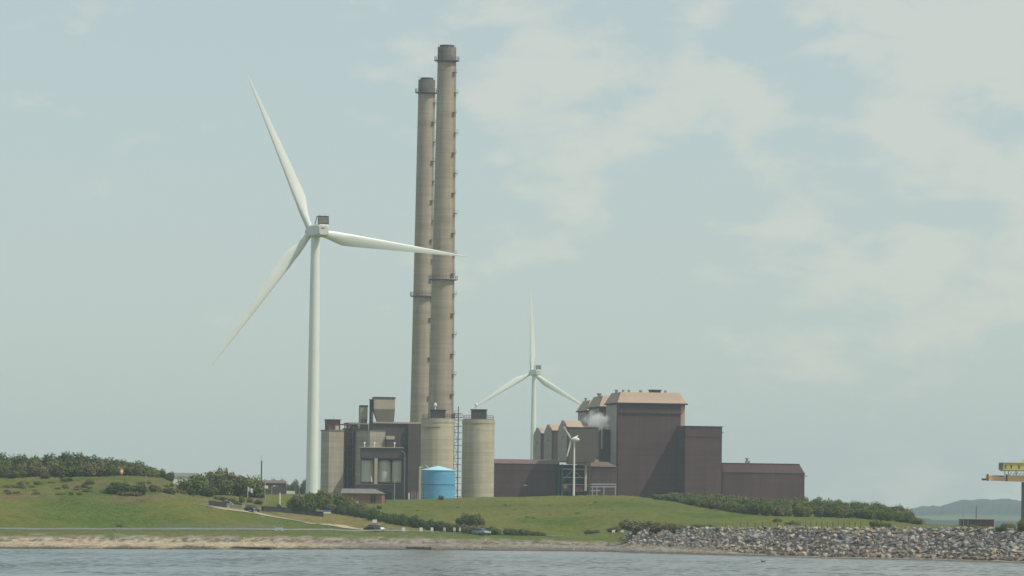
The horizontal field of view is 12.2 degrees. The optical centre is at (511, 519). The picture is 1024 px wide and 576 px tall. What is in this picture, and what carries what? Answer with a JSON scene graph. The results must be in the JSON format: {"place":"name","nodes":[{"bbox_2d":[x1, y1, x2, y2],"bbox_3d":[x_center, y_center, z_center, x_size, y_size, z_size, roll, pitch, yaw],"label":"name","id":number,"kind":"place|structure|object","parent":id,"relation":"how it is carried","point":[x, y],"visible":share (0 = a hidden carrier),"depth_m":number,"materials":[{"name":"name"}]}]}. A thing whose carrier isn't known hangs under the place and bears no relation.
{"place":"outdoors","nodes":[
{"label":"outdoors","id":0,"kind":"place"},
{"bbox_2d":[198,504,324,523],"bbox_3d":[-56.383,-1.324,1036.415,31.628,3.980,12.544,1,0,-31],"label":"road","id":1,"kind":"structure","parent":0,"point":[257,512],"depth_m":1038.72,"materials":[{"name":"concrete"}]},
{"bbox_2d":[209,506,360,528],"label":"road","id":2,"kind":"structure","parent":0,"point":[343,526],"depth_m":1027.52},
{"bbox_2d":[17,529,562,535],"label":"road","id":3,"kind":"structure","parent":0,"point":[219,529],"depth_m":949.91,"materials":[{"name":"asphalt"}]},
{"bbox_2d":[0,476,1023,561],"bbox_3d":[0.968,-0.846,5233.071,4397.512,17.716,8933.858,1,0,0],"label":"ground","id":4,"kind":"structure","parent":0,"point":[569,523],"depth_m":982.74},
{"bbox_2d":[0,458,12,477],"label":"scrub tree","id":5,"kind":"object","parent":4,"relation":"on","point":[7,464],"visible":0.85,"depth_m":1149.20,"materials":[{"name":"green plant"}]},
{"bbox_2d":[2,470,26,478],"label":"shrub","id":6,"kind":"object","parent":4,"relation":"on","point":[9,474],"visible":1,"depth_m":1137.77,"materials":[{"name":"green plant"}]},
{"bbox_2d":[12,463,34,476],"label":"scrub tree","id":7,"kind":"object","parent":4,"relation":"on","point":[24,466],"visible":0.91,"depth_m":1148.32,"materials":[{"name":"green plant"}]},
{"bbox_2d":[14,454,36,466],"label":"scrub tree","id":8,"kind":"object","parent":4,"relation":"on","point":[25,460],"visible":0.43,"depth_m":1160.10,"materials":[{"name":"green plant"}]},
{"bbox_2d":[27,461,41,476],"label":"scrub tree","id":9,"kind":"object","parent":4,"relation":"on","point":[34,465],"visible":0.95,"depth_m":1148.74,"materials":[{"name":"green plant"}]},
{"bbox_2d":[33,464,53,475],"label":"scrub tree","id":10,"kind":"object","parent":4,"relation":"on","point":[43,469],"visible":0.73,"depth_m":1148.21,"materials":[{"name":"green plant"}]},
{"bbox_2d":[41,452,62,463],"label":"scrub tree","id":11,"kind":"object","parent":4,"relation":"on","point":[50,457],"visible":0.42,"depth_m":1160.91,"materials":[{"name":"green plant"}]},
{"bbox_2d":[45,458,60,476],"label":"scrub tree","id":12,"kind":"object","parent":4,"relation":"on","point":[54,463],"visible":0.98,"depth_m":1149.23,"materials":[{"name":"green plant"}]},
{"bbox_2d":[54,462,73,476],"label":"scrub tree","id":13,"kind":"object","parent":4,"relation":"on","point":[60,469],"visible":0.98,"depth_m":1148.00,"materials":[{"name":"green plant"}]},
{"bbox_2d":[59,456,82,476],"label":"scrub tree","id":14,"kind":"object","parent":4,"relation":"on","point":[70,466],"visible":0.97,"depth_m":1148.48,"materials":[{"name":"green plant"}]},
{"bbox_2d":[76,452,89,463],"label":"scrub tree","id":15,"kind":"object","parent":4,"relation":"on","point":[82,459],"visible":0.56,"depth_m":1160.75,"materials":[{"name":"green plant"}]},
{"bbox_2d":[80,461,97,476],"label":"scrub tree","id":16,"kind":"object","parent":4,"relation":"on","point":[88,463],"visible":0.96,"depth_m":1148.49,"materials":[{"name":"green plant"}]},
{"bbox_2d":[84,459,108,476],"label":"scrub tree","id":17,"kind":"object","parent":4,"relation":"on","point":[98,465],"visible":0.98,"depth_m":1149.00,"materials":[{"name":"green plant"}]},
{"bbox_2d":[96,462,114,476],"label":"scrub tree","id":18,"kind":"object","parent":4,"relation":"on","point":[108,472],"visible":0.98,"depth_m":1148.63,"materials":[{"name":"green plant"}]},
{"bbox_2d":[104,482,131,494],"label":"shrub","id":19,"kind":"object","parent":4,"relation":"on","point":[115,488],"visible":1,"depth_m":1048.59,"materials":[{"name":"green plant"}]},
{"bbox_2d":[109,464,126,475],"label":"scrub tree","id":20,"kind":"object","parent":4,"relation":"on","point":[115,470],"visible":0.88,"depth_m":1148.29,"materials":[{"name":"green plant"}]},
{"bbox_2d":[116,491,142,495],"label":"shrub","id":21,"kind":"object","parent":4,"relation":"on","point":[134,493],"visible":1,"depth_m":1043.36,"materials":[{"name":"green plant"}]},
{"bbox_2d":[127,464,144,475],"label":"scrub tree","id":22,"kind":"object","parent":4,"relation":"on","point":[137,470],"visible":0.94,"depth_m":1148.82,"materials":[{"name":"green plant"}]},
{"bbox_2d":[130,483,148,494],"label":"shrub","id":23,"kind":"object","parent":4,"relation":"on","point":[142,489],"visible":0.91,"depth_m":1053.05,"materials":[{"name":"green plant"}]},
{"bbox_2d":[141,468,160,477],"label":"scrub tree","id":24,"kind":"object","parent":4,"relation":"on","point":[155,473],"visible":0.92,"depth_m":1148.88,"materials":[{"name":"green plant"}]},
{"bbox_2d":[157,487,178,493],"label":"shrub","id":25,"kind":"object","parent":4,"relation":"on","point":[169,490],"visible":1,"depth_m":1066.44,"materials":[{"name":"green plant"}]},
{"bbox_2d":[164,473,199,484],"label":"white warehouse","id":26,"kind":"structure","parent":4,"relation":"on","point":[185,476],"depth_m":1750.92,"materials":[{"name":"paint"}]},
{"bbox_2d":[176,477,201,494],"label":"tree","id":27,"kind":"object","parent":4,"relation":"on","point":[189,487],"visible":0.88,"depth_m":1103.80,"materials":[{"name":"green plant"}]},
{"bbox_2d":[187,473,211,493],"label":"tree","id":28,"kind":"object","parent":4,"relation":"on","point":[204,482],"visible":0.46,"depth_m":1125.61,"materials":[{"name":"green plant"}]},
{"bbox_2d":[0,528,409,531],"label":"road barrier","id":29,"kind":"object","parent":4,"relation":"on","point":[47,529],"visible":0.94,"depth_m":949.53,"materials":[{"name":"metal"}]},
{"bbox_2d":[196,485,219,496],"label":"tree","id":30,"kind":"object","parent":4,"relation":"on","point":[207,491],"visible":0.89,"depth_m":1116.56,"materials":[{"name":"green plant"}]},
{"bbox_2d":[204,466,227,494],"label":"tree","id":31,"kind":"object","parent":4,"relation":"on","point":[212,477],"visible":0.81,"depth_m":1149.43,"materials":[{"name":"green plant"}]},
{"bbox_2d":[154,524,281,529],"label":"fence","id":32,"kind":"object","parent":4,"relation":"on","point":[250,526],"visible":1,"depth_m":951.24,"materials":[{"name":"metal"}]},
{"bbox_2d":[214,475,234,495],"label":"tree","id":33,"kind":"object","parent":4,"relation":"on","point":[224,487],"visible":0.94,"depth_m":1145.74,"materials":[{"name":"green plant"}]},
{"bbox_2d":[223,472,245,495],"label":"tree","id":34,"kind":"object","parent":4,"relation":"on","point":[238,481],"visible":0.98,"depth_m":1148.18,"materials":[{"name":"green plant"}]},
{"bbox_2d":[241,474,264,497],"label":"tree","id":35,"kind":"object","parent":4,"relation":"on","point":[255,485],"visible":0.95,"depth_m":1147.12,"materials":[{"name":"green plant"}]},
{"bbox_2d":[262,480,286,494],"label":"brown shed","id":36,"kind":"structure","parent":4,"relation":"on","point":[279,486],"depth_m":1600.71,"materials":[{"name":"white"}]},
{"bbox_2d":[261,506,323,516],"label":"wall","id":37,"kind":"structure","parent":4,"relation":"on","point":[292,511],"depth_m":1069.78,"materials":[{"name":"concrete"}]},
{"bbox_2d":[290,479,299,493],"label":"tree","id":38,"kind":"object","parent":4,"relation":"on","point":[294,485],"visible":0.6,"depth_m":1799.37,"materials":[{"name":"green plant"}]},
{"bbox_2d":[290,492,309,509],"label":"shrub","id":39,"kind":"object","parent":4,"relation":"on","point":[300,502],"visible":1,"depth_m":1074.80,"materials":[{"name":"green plant"}]},
{"bbox_2d":[303,492,324,510],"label":"shrub","id":40,"kind":"object","parent":4,"relation":"on","point":[312,500],"visible":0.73,"depth_m":1090.10,"materials":[{"name":"green plant"}]},
{"bbox_2d":[316,489,333,509],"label":"shrub","id":41,"kind":"object","parent":4,"relation":"on","point":[327,498],"visible":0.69,"depth_m":1113.79,"materials":[{"name":"green plant"}]},
{"bbox_2d":[320,416,344,494],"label":"concrete tower","id":42,"kind":"structure","parent":4,"relation":"on","point":[332,449],"depth_m":1513.24,"materials":[{"name":"beige concrete"}]},
{"bbox_2d":[211,73,466,494],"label":"wind turbine","id":43,"kind":"object","parent":4,"relation":"on","point":[315,232],"visible":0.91,"depth_m":1479.12,"materials":[{"name":"metal"}]},
{"bbox_2d":[333,492,351,506],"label":"shrub","id":44,"kind":"object","parent":4,"relation":"on","point":[338,500],"visible":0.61,"depth_m":1124.76,"materials":[{"name":"green plant"}]},
{"bbox_2d":[340,424,360,488],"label":"conveyor tower","id":45,"kind":"structure","parent":4,"relation":"on","point":[349,462],"depth_m":1541.24,"materials":[{"name":"grey metal"}]},
{"bbox_2d":[344,423,371,429],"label":"conveyor gantry","id":46,"kind":"object","parent":4,"relation":"on","point":[365,426],"visible":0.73,"depth_m":1550.78,"materials":[{"name":"metal"}]},
{"bbox_2d":[341,489,384,503],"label":"brick building","id":47,"kind":"structure","parent":4,"relation":"on","point":[371,496],"depth_m":1214.74,"materials":[{"name":"brown brick"}]},
{"bbox_2d":[355,430,385,483],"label":"concrete tower","id":48,"kind":"structure","parent":4,"relation":"on","point":[369,438],"depth_m":1534.91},
{"bbox_2d":[355,442,405,499],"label":"tank shed","id":49,"kind":"structure","parent":4,"relation":"on","point":[377,454],"depth_m":1505.39,"materials":[{"name":"beige metal"}]},
{"bbox_2d":[361,460,372,483],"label":"tank","id":50,"kind":"object","parent":49,"relation":"on","point":[367,473],"visible":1,"depth_m":1506.66,"materials":[{"name":"metal"}]},
{"bbox_2d":[378,460,390,483],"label":"tank","id":51,"kind":"object","parent":49,"relation":"on","point":[384,471],"visible":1,"depth_m":1507.05,"materials":[{"name":"metal"}]},
{"bbox_2d":[392,460,400,483],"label":"tank","id":52,"kind":"object","parent":49,"relation":"on","point":[396,471],"visible":0.98,"depth_m":1507.15,"materials":[{"name":"metal"}]},
{"bbox_2d":[385,436,394,446],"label":"plant box","id":53,"kind":"object","parent":4,"relation":"on","point":[389,441],"visible":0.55,"depth_m":1531.44,"materials":[{"name":"beige metal"}]},
{"bbox_2d":[0,536,784,555],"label":"beach pebbles","id":54,"kind":"object","parent":4,"relation":"on","point":[100,538],"visible":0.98,"depth_m":903.92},
{"bbox_2d":[369,422,420,499],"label":"precipitator house","id":55,"kind":"structure","parent":4,"relation":"on","point":[407,435],"depth_m":1561.07,"materials":[{"name":"beige metal"}]},
{"bbox_2d":[359,405,367,422],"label":"hopper","id":56,"kind":"object","parent":55,"relation":"on","point":[363,413],"visible":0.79,"depth_m":1572.20,"materials":[{"name":"beige metal"}]},
{"bbox_2d":[369,399,372,422],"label":"lift shaft","id":57,"kind":"object","parent":55,"relation":"on","point":[371,411],"visible":0.75,"depth_m":1569.00,"materials":[{"name":"metal"}]},
{"bbox_2d":[372,397,395,423],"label":"hopper","id":58,"kind":"object","parent":55,"relation":"on","point":[383,409],"visible":1,"depth_m":1566.62,"materials":[{"name":"beige metal"}]},
{"bbox_2d":[410,77,436,421],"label":"chimney","id":59,"kind":"object","parent":4,"relation":"on","point":[424,216],"visible":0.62,"depth_m":1637.27,"materials":[{"name":"concrete"}]},
{"bbox_2d":[421,403,453,469],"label":"silo","id":60,"kind":"object","parent":4,"relation":"on","point":[437,438],"visible":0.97,"depth_m":1497.73,"materials":[{"name":"concrete"}]},
{"bbox_2d":[421,465,455,498],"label":"storage tank","id":61,"kind":"object","parent":4,"relation":"on","point":[436,481],"visible":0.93,"depth_m":1465.60,"materials":[{"name":"metal"}]},
{"bbox_2d":[428,42,458,418],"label":"chimney","id":62,"kind":"object","parent":4,"relation":"on","point":[441,376],"visible":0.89,"depth_m":1596.95,"materials":[{"name":"concrete"}]},
{"bbox_2d":[453,406,461,497],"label":"stair tower","id":63,"kind":"structure","parent":4,"relation":"on","point":[457,458],"depth_m":1508.12,"materials":[{"name":"grey metal"}]},
{"bbox_2d":[460,511,480,525],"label":"shrub","id":64,"kind":"object","parent":4,"relation":"on","point":[470,520],"visible":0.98,"depth_m":1027.64,"materials":[{"name":"green plant"}]},
{"bbox_2d":[461,403,494,497],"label":"silo","id":65,"kind":"object","parent":4,"relation":"on","point":[478,431],"visible":0.98,"depth_m":1533.62,"materials":[{"name":"concrete"}]},
{"bbox_2d":[472,528,490,534],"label":"car","id":66,"kind":"object","parent":4,"relation":"on","point":[481,531],"visible":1,"depth_m":988.00,"materials":[{"name":"silver metal"}]},
{"bbox_2d":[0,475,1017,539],"bbox_3d":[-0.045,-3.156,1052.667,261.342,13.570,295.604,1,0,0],"label":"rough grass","id":67,"kind":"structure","parent":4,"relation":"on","point":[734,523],"depth_m":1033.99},
{"bbox_2d":[464,289,581,458],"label":"wind turbine","id":68,"kind":"object","parent":4,"relation":"on","point":[534,373],"visible":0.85,"depth_m":2999.69,"materials":[{"name":"metal"}]},
{"bbox_2d":[494,459,558,496],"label":"turbine hall","id":69,"kind":"structure","parent":4,"relation":"on","point":[522,477],"depth_m":1546.18,"materials":[{"name":"brown metal"}]},
{"bbox_2d":[533,428,544,459],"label":"coal bunker","id":70,"kind":"object","parent":69,"relation":"on","point":[538,444],"visible":0.78,"depth_m":1627.87},
{"bbox_2d":[544,424,558,459],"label":"coal bunker","id":71,"kind":"object","parent":69,"relation":"on","point":[551,442],"visible":0.78,"depth_m":1581.43},
{"bbox_2d":[564,427,579,495],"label":"wind turbine","id":72,"kind":"object","parent":4,"relation":"on","point":[574,439],"visible":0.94,"depth_m":1329.77,"materials":[{"name":"white paint"}]},
{"bbox_2d":[555,463,591,495],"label":"steel frame","id":73,"kind":"object","parent":4,"relation":"on","point":[563,480],"visible":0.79,"depth_m":1546.83,"materials":[{"name":"beige metal"}]},
{"bbox_2d":[558,420,598,462],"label":"coal bunker","id":74,"kind":"object","parent":73,"relation":"on","point":[586,447],"visible":1,"depth_m":1536.71},
{"bbox_2d":[576,398,591,464],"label":"boiler house","id":75,"kind":"structure","parent":4,"relation":"on","point":[583,414],"depth_m":1657.05,"materials":[{"name":"metal"}]},
{"bbox_2d":[586,393,608,429],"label":"boiler house","id":76,"kind":"structure","parent":4,"relation":"on","point":[596,407],"depth_m":1608.45,"materials":[{"name":"metal"}]},
{"bbox_2d":[584,459,616,495],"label":"brown annex","id":77,"kind":"object","parent":4,"relation":"on","point":[603,471],"visible":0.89,"depth_m":1543.92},
{"bbox_2d":[596,426,609,462],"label":"flue house","id":78,"kind":"structure","parent":4,"relation":"on","point":[603,446],"depth_m":1572.33,"materials":[{"name":"beige metal"}]},
{"bbox_2d":[591,481,615,494],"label":"pipe rack","id":79,"kind":"object","parent":4,"relation":"on","point":[603,483],"visible":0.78,"depth_m":1530.73,"materials":[{"name":"metal"}]},
{"bbox_2d":[618,519,653,531],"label":"shrub","id":80,"kind":"object","parent":4,"relation":"on","point":[634,526],"visible":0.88,"depth_m":955.15,"materials":[{"name":"green plant"}]},
{"bbox_2d":[604,389,687,497],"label":"boiler house","id":81,"kind":"structure","parent":4,"relation":"on","point":[641,426],"depth_m":1562.00,"materials":[{"name":"metal"}]},
{"bbox_2d":[648,522,675,532],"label":"shrub","id":82,"kind":"object","parent":4,"relation":"on","point":[656,527],"visible":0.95,"depth_m":942.40,"materials":[{"name":"green plant"}]},
{"bbox_2d":[668,524,686,531],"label":"shrub","id":83,"kind":"object","parent":4,"relation":"on","point":[671,528],"visible":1,"depth_m":936.04,"materials":[{"name":"green plant"}]},
{"bbox_2d":[686,496,705,505],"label":"shrub","id":84,"kind":"object","parent":4,"relation":"on","point":[691,501],"visible":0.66,"depth_m":1140.43,"materials":[{"name":"green plant"}]},
{"bbox_2d":[677,426,723,495],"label":"brown block","id":85,"kind":"structure","parent":4,"relation":"on","point":[699,460],"depth_m":1552.24,"materials":[{"name":"metal"}]},
{"bbox_2d":[713,500,729,510],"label":"shrub","id":86,"kind":"object","parent":4,"relation":"on","point":[720,506],"visible":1,"depth_m":1101.49,"materials":[{"name":"green plant"}]},
{"bbox_2d":[725,501,741,511],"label":"shrub","id":87,"kind":"object","parent":4,"relation":"on","point":[732,506],"visible":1,"depth_m":1096.28,"materials":[{"name":"green plant"}]},
{"bbox_2d":[735,502,752,513],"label":"shrub","id":88,"kind":"object","parent":4,"relation":"on","point":[742,509],"visible":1,"depth_m":1092.95,"materials":[{"name":"green plant"}]},
{"bbox_2d":[745,501,761,514],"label":"shrub","id":89,"kind":"object","parent":4,"relation":"on","point":[753,509],"visible":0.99,"depth_m":1088.60,"materials":[{"name":"green plant"}]},
{"bbox_2d":[721,458,806,499],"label":"hall","id":90,"kind":"structure","parent":4,"relation":"on","point":[767,481],"depth_m":1563.83,"materials":[{"name":"metal"}]},
{"bbox_2d":[758,503,773,515],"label":"shrub","id":91,"kind":"object","parent":4,"relation":"on","point":[764,510],"visible":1,"depth_m":1082.61,"materials":[{"name":"green plant"}]},
{"bbox_2d":[769,505,785,515],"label":"shrub","id":92,"kind":"object","parent":4,"relation":"on","point":[777,510],"visible":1,"depth_m":1086.69,"materials":[{"name":"green plant"}]},
{"bbox_2d":[781,503,792,516],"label":"shrub","id":93,"kind":"object","parent":4,"relation":"on","point":[788,509],"visible":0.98,"depth_m":1088.11,"materials":[{"name":"green plant"}]},
{"bbox_2d":[792,504,806,516],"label":"shrub","id":94,"kind":"object","parent":4,"relation":"on","point":[799,511],"visible":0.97,"depth_m":1091.71,"materials":[{"name":"green plant"}]},
{"bbox_2d":[812,505,823,516],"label":"shrub","id":95,"kind":"object","parent":4,"relation":"on","point":[818,511],"visible":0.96,"depth_m":1110.54,"materials":[{"name":"green plant"}]},
{"bbox_2d":[622,525,1023,560],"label":"rocks","id":96,"kind":"object","parent":4,"relation":"on","point":[813,534],"visible":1,"depth_m":854.88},
{"bbox_2d":[821,506,834,516],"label":"shrub","id":97,"kind":"object","parent":4,"relation":"on","point":[829,511],"visible":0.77,"depth_m":1121.87,"materials":[{"name":"green plant"}]},
{"bbox_2d":[831,505,847,517],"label":"shrub","id":98,"kind":"object","parent":4,"relation":"on","point":[839,512],"visible":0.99,"depth_m":1126.53,"materials":[{"name":"green plant"}]},
{"bbox_2d":[841,506,857,517],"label":"shrub","id":99,"kind":"object","parent":4,"relation":"on","point":[851,512],"visible":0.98,"depth_m":1131.55,"materials":[{"name":"green plant"}]},
{"bbox_2d":[852,506,868,518],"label":"shrub","id":100,"kind":"object","parent":4,"relation":"on","point":[858,514],"visible":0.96,"depth_m":1132.37,"materials":[{"name":"green plant"}]},
{"bbox_2d":[861,509,878,519],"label":"shrub","id":101,"kind":"object","parent":4,"relation":"on","point":[871,514],"visible":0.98,"depth_m":1130.87,"materials":[{"name":"green plant"}]},
{"bbox_2d":[881,510,894,520],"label":"shrub","id":102,"kind":"object","parent":4,"relation":"on","point":[887,516],"visible":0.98,"depth_m":1133.84,"materials":[{"name":"green plant"}]},
{"bbox_2d":[896,514,914,522],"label":"shrub","id":103,"kind":"object","parent":4,"relation":"on","point":[904,518],"visible":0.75,"depth_m":1120.03,"materials":[{"name":"green plant"}]},
{"bbox_2d":[958,519,993,526],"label":"dark container","id":104,"kind":"object","parent":4,"relation":"on","point":[979,522],"visible":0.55,"depth_m":1149.76,"materials":[{"name":"grey metal"}]},
{"bbox_2d":[982,460,1023,520],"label":"crane","id":105,"kind":"object","parent":4,"relation":"on","point":[1011,466],"visible":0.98,"depth_m":1699.00,"materials":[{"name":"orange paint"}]},
{"bbox_2d":[998,523,1015,530],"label":"shrub","id":106,"kind":"object","parent":4,"relation":"on","point":[1004,527],"visible":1,"depth_m":823.74,"materials":[{"name":"green plant"}]},
{"bbox_2d":[0,548,1023,575],"bbox_3d":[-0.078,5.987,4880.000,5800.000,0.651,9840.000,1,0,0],"label":"water","id":107,"kind":"structure","parent":0,"point":[128,562],"depth_m":637.09,"materials":[{"name":"grey liquid"}]},
{"bbox_2d":[0,0,1023,508],"label":"sky","id":108,"kind":"structure","parent":0,"point":[799,222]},
{"bbox_2d":[909,498,1020,526],"bbox_3d":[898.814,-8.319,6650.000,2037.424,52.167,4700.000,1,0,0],"label":"hills","id":109,"kind":"structure","parent":0,"point":[1002,511],"depth_m":6608.24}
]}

